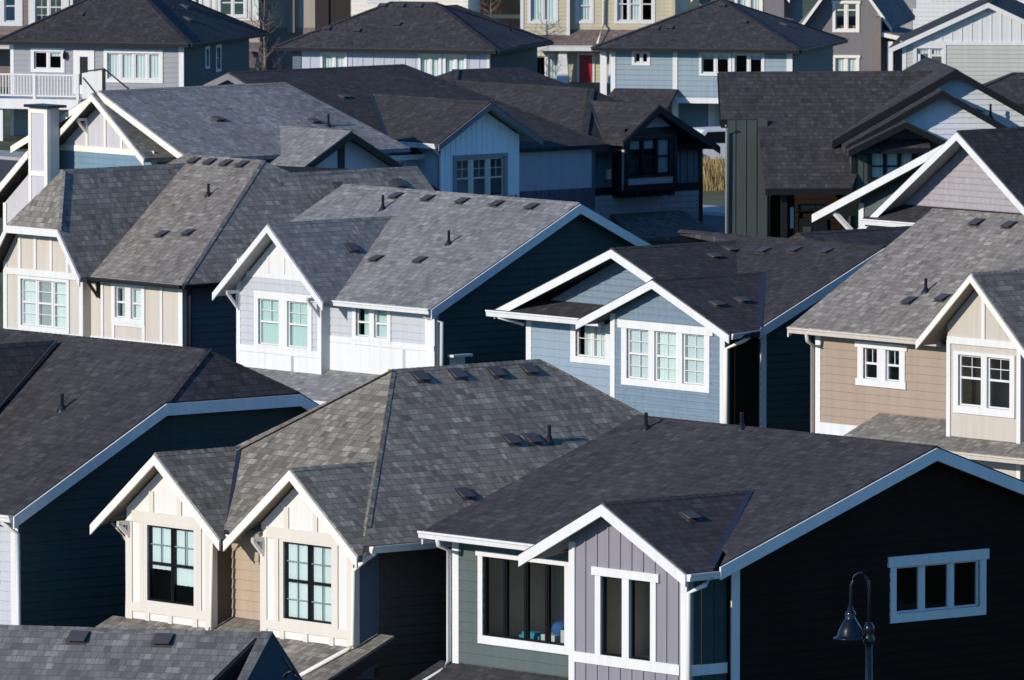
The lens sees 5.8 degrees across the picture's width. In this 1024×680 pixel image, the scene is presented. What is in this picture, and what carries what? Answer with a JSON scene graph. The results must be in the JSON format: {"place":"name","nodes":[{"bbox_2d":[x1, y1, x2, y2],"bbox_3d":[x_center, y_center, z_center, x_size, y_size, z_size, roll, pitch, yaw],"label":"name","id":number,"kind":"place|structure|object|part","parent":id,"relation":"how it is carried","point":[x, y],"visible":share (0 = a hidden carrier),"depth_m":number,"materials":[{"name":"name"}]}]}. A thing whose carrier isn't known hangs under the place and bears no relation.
{"place":"outdoors","nodes":[
{"label":"outdoors","id":0,"kind":"place"},
{"bbox_2d":[0,0,80,86],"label":"brown shake house","id":1,"kind":"structure","parent":0,"point":[25,12],"depth_m":420.18,"materials":[{"name":"clear wood"}]},
{"bbox_2d":[6,0,14,19],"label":"window","id":2,"kind":"structure","parent":1,"relation":"in","point":[10,13],"depth_m":479.39,"materials":[{"name":"blue glass"}]},
{"bbox_2d":[0,0,22,25],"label":"window","id":3,"kind":"structure","parent":1,"relation":"in","point":[18,21],"depth_m":420.20,"materials":[{"name":"glass"}]},
{"bbox_2d":[28,0,68,24],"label":"window","id":4,"kind":"structure","parent":1,"relation":"in","point":[32,4],"depth_m":420.10,"materials":[{"name":"white glass"}]},
{"bbox_2d":[0,66,724,232],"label":"road","id":5,"kind":"structure","parent":0,"point":[716,223],"depth_m":338.62,"materials":[{"name":"grey asphalt"}]},
{"bbox_2d":[0,150,724,215],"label":"pavement","id":6,"kind":"structure","parent":0,"point":[713,210],"depth_m":342.08,"materials":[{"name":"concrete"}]},
{"bbox_2d":[833,572,874,679],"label":"street lamp","id":7,"kind":"object","parent":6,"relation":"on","point":[850,628],"visible":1,"depth_m":175.89,"materials":[{"name":"metal dark metal"},{"name":"glass"}]},
{"bbox_2d":[0,0,941,327],"bbox_3d":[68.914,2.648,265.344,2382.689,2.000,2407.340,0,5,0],"label":"ground","id":8,"kind":"structure","parent":0,"point":[714,198],"depth_m":428.49,"materials":[{"name":"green plant"}]},
{"bbox_2d":[0,0,269,140],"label":"grey deck house","id":9,"kind":"structure","parent":8,"relation":"on","point":[72,56],"depth_m":381.78,"materials":[{"name":"clear wood"}]},
{"bbox_2d":[31,48,64,72],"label":"window","id":10,"kind":"structure","parent":9,"relation":"in","point":[49,52],"depth_m":382.04,"materials":[{"name":"white glass"}]},
{"bbox_2d":[73,50,93,93],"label":"door","id":11,"kind":"structure","parent":9,"relation":"in","point":[83,60],"depth_m":381.57,"materials":[{"name":"white wood"}]},
{"bbox_2d":[104,49,162,82],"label":"window","id":12,"kind":"structure","parent":9,"relation":"in","point":[127,65],"depth_m":381.01,"materials":[{"name":"white glass"}]},
{"bbox_2d":[205,46,209,68],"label":"window","id":13,"kind":"structure","parent":9,"relation":"in","point":[207,60],"depth_m":382.97,"materials":[{"name":"blue glass"}]},
{"bbox_2d":[215,44,221,71],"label":"window","id":14,"kind":"structure","parent":9,"relation":"in","point":[218,47],"depth_m":384.19,"materials":[{"name":"blue glass"}]},
{"bbox_2d":[0,624,302,679],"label":"foreground house","id":15,"kind":"structure","parent":8,"relation":"on","point":[32,652],"depth_m":160.87,"materials":[{"name":"tile"}]},
{"bbox_2d":[0,328,318,626],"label":"navy side house","id":16,"kind":"structure","parent":8,"relation":"on","point":[90,427],"depth_m":204.24,"materials":[{"name":"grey wood"}]},
{"bbox_2d":[0,154,434,361],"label":"tan panel house","id":17,"kind":"structure","parent":8,"relation":"on","point":[147,253],"depth_m":269.86,"materials":[{"name":"grey shingle"},{"name":"tan panel siding"},{"name":"white painted trim"}]},
{"bbox_2d":[18,275,69,333],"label":"window","id":18,"kind":"structure","parent":17,"relation":"in","point":[44,303],"depth_m":270.51,"materials":[{"name":"white glass"}]},
{"bbox_2d":[111,283,145,324],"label":"window","id":19,"kind":"structure","parent":17,"relation":"in","point":[133,296],"depth_m":267.94,"materials":[{"name":"white glass"}]},
{"bbox_2d":[0,82,440,229],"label":"lilac gable house","id":20,"kind":"structure","parent":8,"relation":"on","point":[281,124],"depth_m":303.88,"materials":[{"name":"wood"}]},
{"bbox_2d":[193,0,314,70],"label":"beige stucco house","id":21,"kind":"structure","parent":8,"relation":"on","point":[297,17],"depth_m":411.46,"materials":[{"name":"clear"}]},
{"bbox_2d":[218,0,246,17],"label":"window","id":22,"kind":"structure","parent":21,"relation":"in","point":[244,15],"depth_m":410.17,"materials":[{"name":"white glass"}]},
{"bbox_2d":[247,0,284,69],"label":"bare tree","id":23,"kind":"object","parent":8,"relation":"on","point":[265,49],"visible":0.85,"depth_m":398.34,"materials":[{"name":"brown plant"}]},
{"bbox_2d":[315,0,350,29],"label":"wall","id":24,"kind":"structure","parent":8,"relation":"on","point":[327,12],"depth_m":432.02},
{"bbox_2d":[90,359,643,679],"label":"cream house","id":25,"kind":"structure","parent":8,"relation":"on","point":[299,537],"depth_m":198.86,"materials":[{"name":"beige wood"}]},
{"bbox_2d":[143,522,196,609],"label":"window","id":26,"kind":"structure","parent":25,"relation":"in","point":[173,548],"depth_m":199.95,"materials":[{"name":"black plastic"}]},
{"bbox_2d":[279,539,333,627],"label":"window","id":27,"kind":"structure","parent":25,"relation":"in","point":[309,567],"depth_m":196.70,"materials":[{"name":"black plastic"}]},
{"bbox_2d":[201,64,611,210],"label":"white gable house","id":28,"kind":"structure","parent":8,"relation":"on","point":[454,137],"depth_m":314.17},
{"bbox_2d":[397,160,405,166],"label":"window","id":29,"kind":"structure","parent":28,"relation":"in","point":[403,162],"depth_m":311.05,"materials":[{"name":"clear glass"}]},
{"bbox_2d":[453,153,507,195],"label":"window","id":30,"kind":"structure","parent":28,"relation":"in","point":[487,158],"depth_m":311.73,"materials":[{"name":"white glass"}]},
{"bbox_2d":[271,1,553,75],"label":"lilac hip house","id":31,"kind":"structure","parent":8,"relation":"on","point":[435,38],"depth_m":372.15,"materials":[{"name":"grey wood"}]},
{"bbox_2d":[320,52,346,67],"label":"window","id":32,"kind":"structure","parent":31,"relation":"in","point":[327,59],"depth_m":372.19,"materials":[{"name":"white glass"}]},
{"bbox_2d":[418,53,441,75],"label":"window","id":33,"kind":"structure","parent":31,"relation":"in","point":[431,63],"depth_m":371.10,"materials":[{"name":"white glass"}]},
{"bbox_2d":[443,54,466,73],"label":"window","id":34,"kind":"structure","parent":31,"relation":"in","point":[450,61],"depth_m":370.83,"materials":[{"name":"white glass"}]},
{"bbox_2d":[351,0,479,15],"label":"cream panel house","id":35,"kind":"structure","parent":8,"relation":"on","point":[358,6],"depth_m":440.17,"materials":[{"name":"beige wood"}]},
{"bbox_2d":[367,0,399,2],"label":"window","id":36,"kind":"structure","parent":35,"relation":"in","point":[368,1],"depth_m":440.04,"materials":[{"name":"white glass"}]},
{"bbox_2d":[212,183,651,404],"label":"grey gable house","id":37,"kind":"structure","parent":8,"relation":"on","point":[342,288],"depth_m":258.11,"materials":[{"name":"clear wood"}]},
{"bbox_2d":[254,290,312,350],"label":"window","id":38,"kind":"structure","parent":37,"relation":"in","point":[284,321],"depth_m":259.26,"materials":[{"name":"white glass"}]},
{"bbox_2d":[352,307,391,343],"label":"window","id":39,"kind":"structure","parent":37,"relation":"in","point":[378,323],"depth_m":256.93,"materials":[{"name":"white glass"}]},
{"bbox_2d":[469,0,501,17],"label":"bare tree","id":40,"kind":"object","parent":8,"relation":"on","point":[490,11],"visible":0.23,"depth_m":428.15,"materials":[{"name":"brown plant"}]},
{"bbox_2d":[480,0,540,65],"bbox_3d":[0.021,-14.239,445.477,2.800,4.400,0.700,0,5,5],"label":"house","id":41,"kind":"structure","parent":8,"relation":"on","point":[509,7],"depth_m":445.74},
{"bbox_2d":[436,67,719,244],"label":"navy bay house","id":42,"kind":"structure","parent":8,"relation":"on","point":[649,175],"depth_m":320.33,"materials":[{"name":"grey"}]},
{"bbox_2d":[628,135,673,177],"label":"window","id":43,"kind":"structure","parent":42,"relation":"in","point":[661,145],"depth_m":319.91,"materials":[{"name":"black glass"}]},
{"bbox_2d":[520,0,687,83],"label":"straw porch house","id":44,"kind":"structure","parent":8,"relation":"on","point":[574,30],"depth_m":430.25,"materials":[{"name":"beige wood"}]},
{"bbox_2d":[528,0,557,23],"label":"window","id":45,"kind":"structure","parent":44,"relation":"in","point":[539,11],"depth_m":430.27,"materials":[{"name":"white glass"}]},
{"bbox_2d":[537,54,557,78],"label":"window","id":46,"kind":"structure","parent":44,"relation":"in","point":[551,60],"depth_m":430.80,"materials":[{"name":"white glass"}]},
{"bbox_2d":[575,0,593,23],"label":"window","id":47,"kind":"structure","parent":44,"relation":"in","point":[584,9],"depth_m":430.37,"materials":[{"name":"white glass"}]},
{"bbox_2d":[614,0,654,23],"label":"window","id":48,"kind":"structure","parent":44,"relation":"in","point":[634,7],"depth_m":430.27,"materials":[{"name":"white glass"}]},
{"bbox_2d":[485,226,910,431],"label":"blue house","id":49,"kind":"structure","parent":8,"relation":"on","point":[696,326],"depth_m":246.94,"materials":[{"name":"clear wood"}]},
{"bbox_2d":[570,323,609,365],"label":"window","id":50,"kind":"structure","parent":49,"relation":"in","point":[597,339],"depth_m":250.00,"materials":[{"name":"white glass"}]},
{"bbox_2d":[617,319,713,392],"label":"window","id":51,"kind":"structure","parent":49,"relation":"in","point":[658,353],"depth_m":246.30,"materials":[{"name":"white glass"}]},
{"bbox_2d":[692,126,725,159],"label":"parked car","id":52,"kind":"object","parent":8,"relation":"on","point":[716,134],"visible":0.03,"depth_m":362.17,"materials":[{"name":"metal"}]},
{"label":"window","id":53,"kind":"part","parent":52,"relation":"part of","materials":[{"name":"black glass"}]},
{"bbox_2d":[411,412,1023,679],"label":"lavender gable house","id":54,"kind":"structure","parent":8,"relation":"on","point":[645,546],"depth_m":191.85,"materials":[{"name":"grey wood"}]},
{"bbox_2d":[475,550,568,654],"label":"window","id":55,"kind":"structure","parent":54,"relation":"in","point":[533,595],"depth_m":194.55,"materials":[{"name":"black plastic"}]},
{"bbox_2d":[519,631,544,639],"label":"folded towel","id":56,"kind":"object","parent":54,"relation":"in","point":[535,635],"visible":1,"depth_m":193.84,"materials":[{"name":"teal fabric"}]},
{"bbox_2d":[541,633,560,642],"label":"storage box","id":57,"kind":"object","parent":54,"relation":"in","point":[555,638],"visible":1,"depth_m":193.36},
{"bbox_2d":[561,630,563,642],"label":"storage box","id":58,"kind":"object","parent":54,"relation":"in","point":[562,636],"visible":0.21,"depth_m":193.18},
{"bbox_2d":[591,566,726,662],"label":"window","id":59,"kind":"structure","parent":54,"relation":"in","point":[629,603],"depth_m":190.33,"materials":[{"name":"white plastic"}]},
{"bbox_2d":[887,548,988,622],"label":"window","id":60,"kind":"structure","parent":54,"relation":"in","point":[919,561],"depth_m":192.29,"materials":[{"name":"grey glass"}]},
{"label":"bed","id":61,"kind":"object","parent":54,"relation":"in","visible":0},
{"bbox_2d":[551,621,563,634],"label":"cushion","id":62,"kind":"object","parent":61,"relation":"on","point":[557,627],"visible":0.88,"depth_m":193.48,"materials":[{"name":"blue fabric"}]},
{"bbox_2d":[590,0,848,126],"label":"slate blue house","id":63,"kind":"structure","parent":8,"relation":"on","point":[675,64],"depth_m":371.73,"materials":[{"name":"clear wood"}]},
{"bbox_2d":[632,51,649,65],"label":"window","id":64,"kind":"structure","parent":63,"relation":"in","point":[634,62],"depth_m":371.73,"materials":[{"name":"white glass"}]},
{"bbox_2d":[708,103,718,126],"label":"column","id":65,"kind":"structure","parent":63,"relation":"in","point":[713,109],"depth_m":373.28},
{"bbox_2d":[699,52,731,75],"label":"window","id":66,"kind":"structure","parent":63,"relation":"in","point":[702,55],"depth_m":371.10,"materials":[{"name":"white glass"}]},
{"bbox_2d":[732,53,764,71],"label":"window","id":67,"kind":"structure","parent":63,"relation":"in","point":[750,56],"depth_m":370.83,"materials":[{"name":"white glass"}]},
{"bbox_2d":[691,0,802,22],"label":"grey stucco house","id":68,"kind":"structure","parent":8,"relation":"on","point":[792,9],"depth_m":425.25,"materials":[{"name":"clear"}]},
{"bbox_2d":[734,0,762,10],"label":"window","id":69,"kind":"structure","parent":68,"relation":"in","point":[756,4],"depth_m":425.26,"materials":[{"name":"white glass"}]},
{"bbox_2d":[799,0,927,70],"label":"grey stucco house","id":70,"kind":"structure","parent":8,"relation":"on","point":[869,34],"depth_m":420.25,"materials":[{"name":"grey board siding"},{"name":"dark grey shingle"},{"name":"white painted trim"}]},
{"bbox_2d":[832,1,860,31],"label":"window","id":71,"kind":"structure","parent":70,"relation":"in","point":[834,25],"depth_m":420.20,"materials":[{"name":"white glass"}]},
{"bbox_2d":[833,55,859,70],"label":"window","id":72,"kind":"structure","parent":70,"relation":"in","point":[840,62],"depth_m":420.41,"materials":[{"name":"white glass"}]},
{"bbox_2d":[717,57,1023,237],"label":"dark modern house","id":73,"kind":"structure","parent":8,"relation":"on","point":[801,147],"depth_m":312.10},
{"bbox_2d":[796,202,826,211],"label":"window","id":74,"kind":"structure","parent":73,"relation":"in","point":[800,206],"depth_m":313.03,"materials":[{"name":"grey glass"}]},
{"bbox_2d":[798,218,826,231],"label":"door","id":75,"kind":"structure","parent":73,"relation":"in","point":[804,224],"depth_m":312.95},
{"bbox_2d":[867,153,916,182],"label":"window","id":76,"kind":"structure","parent":73,"relation":"in","point":[878,165],"depth_m":310.97,"materials":[{"name":"black glass"}]},
{"bbox_2d":[787,208,1023,480],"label":"tan house","id":77,"kind":"structure","parent":8,"relation":"on","point":[916,329],"depth_m":239.30,"materials":[{"name":"grey wood"}]},
{"bbox_2d":[855,341,907,389],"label":"window","id":78,"kind":"structure","parent":77,"relation":"in","point":[883,364],"depth_m":239.60,"materials":[{"name":"white glass"}]},
{"bbox_2d":[953,350,1015,417],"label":"window","id":79,"kind":"structure","parent":77,"relation":"in","point":[995,378],"depth_m":236.23,"materials":[{"name":"white glass"}]},
{"bbox_2d":[812,127,1023,229],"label":"mauve gable house","id":80,"kind":"structure","parent":8,"relation":"on","point":[979,170],"depth_m":274.31,"materials":[{"name":"wood"}]},
{"bbox_2d":[889,0,1023,83],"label":"white board gable house","id":81,"kind":"structure","parent":8,"relation":"on","point":[981,41],"depth_m":400.08,"materials":[{"name":"clear wood"}]},
{"bbox_2d":[913,45,945,63],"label":"window","id":82,"kind":"structure","parent":81,"relation":"in","point":[917,49],"depth_m":400.27,"materials":[{"name":"white glass"}]},
{"bbox_2d":[913,0,1023,55],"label":"white terrace house","id":83,"kind":"structure","parent":8,"relation":"on","point":[925,12],"depth_m":455.20,"materials":[{"name":"clear wood"}]},
{"bbox_2d":[930,0,976,0],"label":"window","id":84,"kind":"structure","parent":83,"relation":"in","point":[930,0],"depth_m":455.01,"materials":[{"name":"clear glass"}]},
{"bbox_2d":[703,152,724,190],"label":"dry grass","id":85,"kind":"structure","parent":0,"point":[714,176],"depth_m":351.03,"materials":[{"name":"plant"}]},
{"bbox_2d":[877,0,915,29],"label":"terrace wall","id":86,"kind":"structure","parent":0,"point":[911,4],"depth_m":445.88,"materials":[{"name":"concrete"}]},
{"bbox_2d":[983,72,1023,107],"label":"dark roof","id":87,"kind":"structure","parent":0,"point":[1009,86],"depth_m":353.12,"materials":[{"name":"stone"}]}
]}

